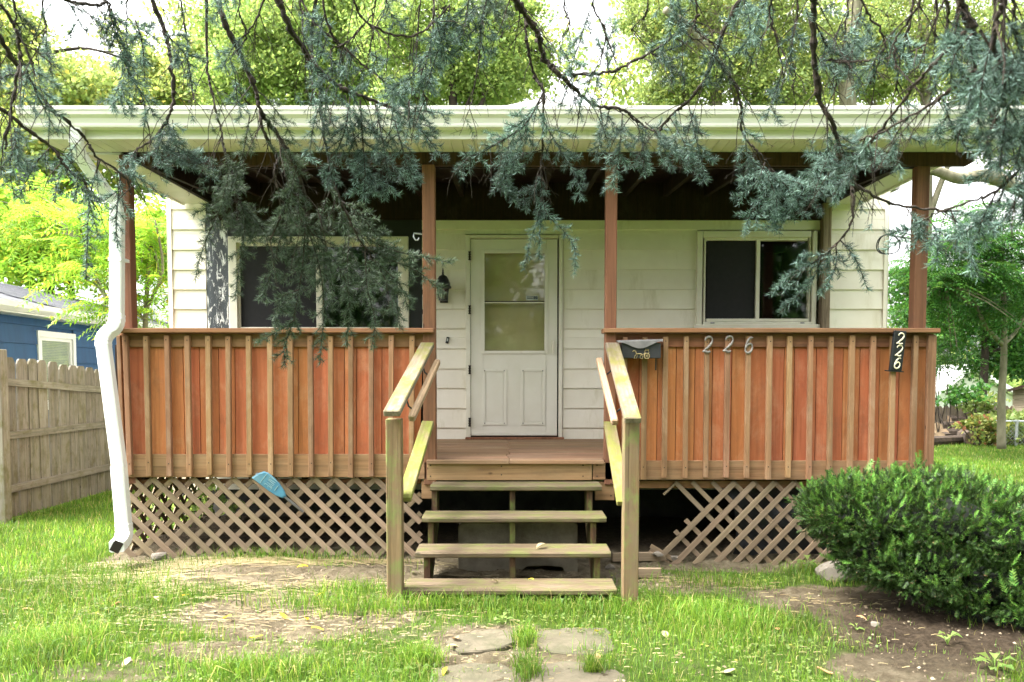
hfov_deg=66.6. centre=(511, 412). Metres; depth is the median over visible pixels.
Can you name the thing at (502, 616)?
weed plant
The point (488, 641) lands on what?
stepping stone
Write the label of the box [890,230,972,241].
service wire
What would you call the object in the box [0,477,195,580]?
grass
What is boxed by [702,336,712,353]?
house number
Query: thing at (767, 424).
porch
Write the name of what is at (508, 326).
inner door
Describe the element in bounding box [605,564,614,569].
rubble piece
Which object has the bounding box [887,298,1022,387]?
tree belt
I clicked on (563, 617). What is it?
clover
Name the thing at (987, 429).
reddish bush
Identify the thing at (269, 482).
paddle
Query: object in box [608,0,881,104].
tall tree
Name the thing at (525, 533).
concrete step
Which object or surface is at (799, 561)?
weed plant
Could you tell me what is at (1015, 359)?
leafy tree
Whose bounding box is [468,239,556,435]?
storm door
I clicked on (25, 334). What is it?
blue house
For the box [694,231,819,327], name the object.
window
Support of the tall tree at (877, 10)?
on the ground at (658, 533)
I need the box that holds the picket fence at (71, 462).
[0,349,156,523]
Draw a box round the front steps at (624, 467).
[383,342,640,605]
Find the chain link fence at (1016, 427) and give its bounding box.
[996,420,1023,445]
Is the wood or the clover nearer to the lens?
the clover
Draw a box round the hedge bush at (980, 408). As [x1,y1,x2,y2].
[955,391,1023,444]
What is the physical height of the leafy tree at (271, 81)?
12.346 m
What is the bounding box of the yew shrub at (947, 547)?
[783,449,1023,629]
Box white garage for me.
[935,365,1012,407]
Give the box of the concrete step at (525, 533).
[458,522,577,571]
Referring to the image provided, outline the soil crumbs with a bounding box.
[4,561,1021,681]
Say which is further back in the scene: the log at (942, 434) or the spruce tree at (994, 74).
the log at (942, 434)
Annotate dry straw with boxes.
[1,555,1016,680]
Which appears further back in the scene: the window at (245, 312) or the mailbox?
the window at (245, 312)
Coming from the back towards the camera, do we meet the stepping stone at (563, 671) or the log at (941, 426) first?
the log at (941, 426)
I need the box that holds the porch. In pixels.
[115,150,973,564]
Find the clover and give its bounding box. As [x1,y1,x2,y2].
[0,555,1020,681]
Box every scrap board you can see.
[612,552,665,561]
[638,568,660,577]
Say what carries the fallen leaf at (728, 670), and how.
on the ground at (658, 533)
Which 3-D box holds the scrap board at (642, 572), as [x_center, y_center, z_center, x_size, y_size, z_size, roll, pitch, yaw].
[0.974,1.166,5.688,0.225,0.070,0.030,0,3,2]
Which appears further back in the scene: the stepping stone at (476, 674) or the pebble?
the pebble
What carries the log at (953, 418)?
on the log at (941, 426)
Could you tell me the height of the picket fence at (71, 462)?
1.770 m
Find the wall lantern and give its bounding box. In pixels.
[436,268,450,302]
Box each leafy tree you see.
[0,169,167,305]
[167,0,399,104]
[339,0,568,104]
[887,263,1023,401]
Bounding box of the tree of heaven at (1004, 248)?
[887,199,1023,448]
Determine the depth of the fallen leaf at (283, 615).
4.73 m
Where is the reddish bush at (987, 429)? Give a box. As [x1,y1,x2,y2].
[947,413,1013,448]
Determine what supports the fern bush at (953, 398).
on the ground at (658, 533)
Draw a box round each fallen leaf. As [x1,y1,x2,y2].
[122,657,130,666]
[279,612,288,618]
[720,668,734,672]
[817,666,832,673]
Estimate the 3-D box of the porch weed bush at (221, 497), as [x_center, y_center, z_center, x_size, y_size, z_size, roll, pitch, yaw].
[-3.011,0.901,7.316,1.134,0.551,0.811,2,4,32]
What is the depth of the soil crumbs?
4.73 m
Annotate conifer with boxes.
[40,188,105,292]
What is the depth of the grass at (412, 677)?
4.44 m
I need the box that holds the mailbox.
[616,339,662,369]
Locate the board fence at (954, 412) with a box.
[935,404,1011,422]
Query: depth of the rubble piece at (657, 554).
6.09 m
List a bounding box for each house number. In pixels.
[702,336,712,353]
[723,335,733,352]
[745,336,752,353]
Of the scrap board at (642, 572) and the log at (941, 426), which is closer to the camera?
the scrap board at (642, 572)
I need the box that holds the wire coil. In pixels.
[876,234,899,254]
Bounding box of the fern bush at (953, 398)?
[933,333,997,431]
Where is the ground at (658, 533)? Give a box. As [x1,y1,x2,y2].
[0,375,1023,681]
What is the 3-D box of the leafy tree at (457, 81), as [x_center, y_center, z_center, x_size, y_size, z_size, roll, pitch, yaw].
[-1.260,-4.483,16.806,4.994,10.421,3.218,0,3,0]
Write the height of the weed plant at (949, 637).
0.080 m
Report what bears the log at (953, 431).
on the log
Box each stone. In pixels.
[151,552,166,562]
[430,662,518,681]
[446,628,513,654]
[530,661,623,681]
[533,627,615,654]
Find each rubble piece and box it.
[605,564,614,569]
[652,551,662,556]
[670,555,677,560]
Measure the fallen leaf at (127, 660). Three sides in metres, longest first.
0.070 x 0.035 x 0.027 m
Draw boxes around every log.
[934,421,956,432]
[934,432,951,435]
[934,435,963,445]
[940,428,969,434]
[947,415,965,421]
[957,429,980,445]
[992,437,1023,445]
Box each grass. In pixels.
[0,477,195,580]
[0,527,1023,681]
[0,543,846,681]
[934,443,1023,513]
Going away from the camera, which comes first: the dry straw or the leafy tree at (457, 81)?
the dry straw
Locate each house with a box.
[0,283,168,446]
[15,99,1023,553]
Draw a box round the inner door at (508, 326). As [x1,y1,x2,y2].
[485,253,544,350]
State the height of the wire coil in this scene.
0.196 m
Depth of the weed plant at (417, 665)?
3.87 m
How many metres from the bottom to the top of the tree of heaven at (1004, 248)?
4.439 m
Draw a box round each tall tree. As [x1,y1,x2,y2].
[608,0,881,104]
[817,0,1023,326]
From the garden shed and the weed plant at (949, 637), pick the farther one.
the garden shed
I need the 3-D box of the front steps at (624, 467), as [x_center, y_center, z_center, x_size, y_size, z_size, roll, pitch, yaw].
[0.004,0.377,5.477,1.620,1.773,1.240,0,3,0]
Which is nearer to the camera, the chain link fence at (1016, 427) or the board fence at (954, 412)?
the chain link fence at (1016, 427)
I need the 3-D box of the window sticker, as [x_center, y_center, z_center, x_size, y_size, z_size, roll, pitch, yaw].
[0.202,-1.157,7.861,0.121,0.045,0.004,0,3,0]
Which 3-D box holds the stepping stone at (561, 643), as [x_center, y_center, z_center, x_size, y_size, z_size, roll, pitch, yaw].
[0.337,1.287,4.327,0.453,0.057,0.456,0,3,0]
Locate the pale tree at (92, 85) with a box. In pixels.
[0,0,225,287]
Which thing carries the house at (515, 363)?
on the ground at (658, 533)
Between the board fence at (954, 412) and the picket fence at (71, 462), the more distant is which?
the board fence at (954, 412)
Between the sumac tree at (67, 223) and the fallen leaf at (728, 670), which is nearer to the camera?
the fallen leaf at (728, 670)
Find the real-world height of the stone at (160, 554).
0.103 m
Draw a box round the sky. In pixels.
[0,0,1023,364]
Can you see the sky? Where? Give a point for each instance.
(903, 196)
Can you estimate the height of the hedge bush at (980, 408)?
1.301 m
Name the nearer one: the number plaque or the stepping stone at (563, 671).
the stepping stone at (563, 671)
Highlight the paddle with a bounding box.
[252,471,303,512]
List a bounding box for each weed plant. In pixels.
[405,662,429,675]
[494,612,513,624]
[795,555,816,567]
[848,622,864,629]
[936,630,962,644]
[974,652,1016,671]
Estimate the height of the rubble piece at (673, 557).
0.047 m
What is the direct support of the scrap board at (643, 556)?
on the ground at (658, 533)
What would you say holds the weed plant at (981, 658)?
on the ground at (658, 533)
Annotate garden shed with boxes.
[1007,385,1023,426]
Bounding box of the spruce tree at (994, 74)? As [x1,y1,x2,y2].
[0,0,1023,369]
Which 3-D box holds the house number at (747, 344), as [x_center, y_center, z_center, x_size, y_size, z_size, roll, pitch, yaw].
[1.821,-0.518,5.995,0.067,0.137,0.020,0,3,0]
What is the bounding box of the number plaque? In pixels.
[885,330,906,371]
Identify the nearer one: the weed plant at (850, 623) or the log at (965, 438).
the weed plant at (850, 623)
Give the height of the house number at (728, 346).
0.139 m
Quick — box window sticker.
[526,296,537,299]
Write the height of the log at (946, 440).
0.217 m
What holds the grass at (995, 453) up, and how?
on the ground at (658, 533)
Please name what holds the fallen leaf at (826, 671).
on the ground at (658, 533)
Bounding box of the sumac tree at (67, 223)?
[0,169,168,340]
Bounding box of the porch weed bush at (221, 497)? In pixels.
[146,484,259,529]
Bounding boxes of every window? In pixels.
[36,330,76,409]
[228,236,408,327]
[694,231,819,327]
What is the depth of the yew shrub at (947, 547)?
4.76 m
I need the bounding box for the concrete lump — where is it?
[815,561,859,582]
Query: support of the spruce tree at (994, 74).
on the ground at (658, 533)
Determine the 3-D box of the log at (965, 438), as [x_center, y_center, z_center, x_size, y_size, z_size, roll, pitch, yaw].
[9.399,0.520,16.035,0.331,0.326,0.604,1,3,14]
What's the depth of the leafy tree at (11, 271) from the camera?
16.29 m
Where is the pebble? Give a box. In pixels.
[871,621,879,626]
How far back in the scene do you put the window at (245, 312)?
7.86 m
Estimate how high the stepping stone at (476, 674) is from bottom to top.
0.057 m
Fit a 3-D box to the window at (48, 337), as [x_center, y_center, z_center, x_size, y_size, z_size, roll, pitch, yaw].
[-7.044,-0.652,12.060,0.075,1.180,1.180,0,3,-5]
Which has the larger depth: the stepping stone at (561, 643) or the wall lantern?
the wall lantern
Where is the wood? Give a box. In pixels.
[0,0,1023,166]

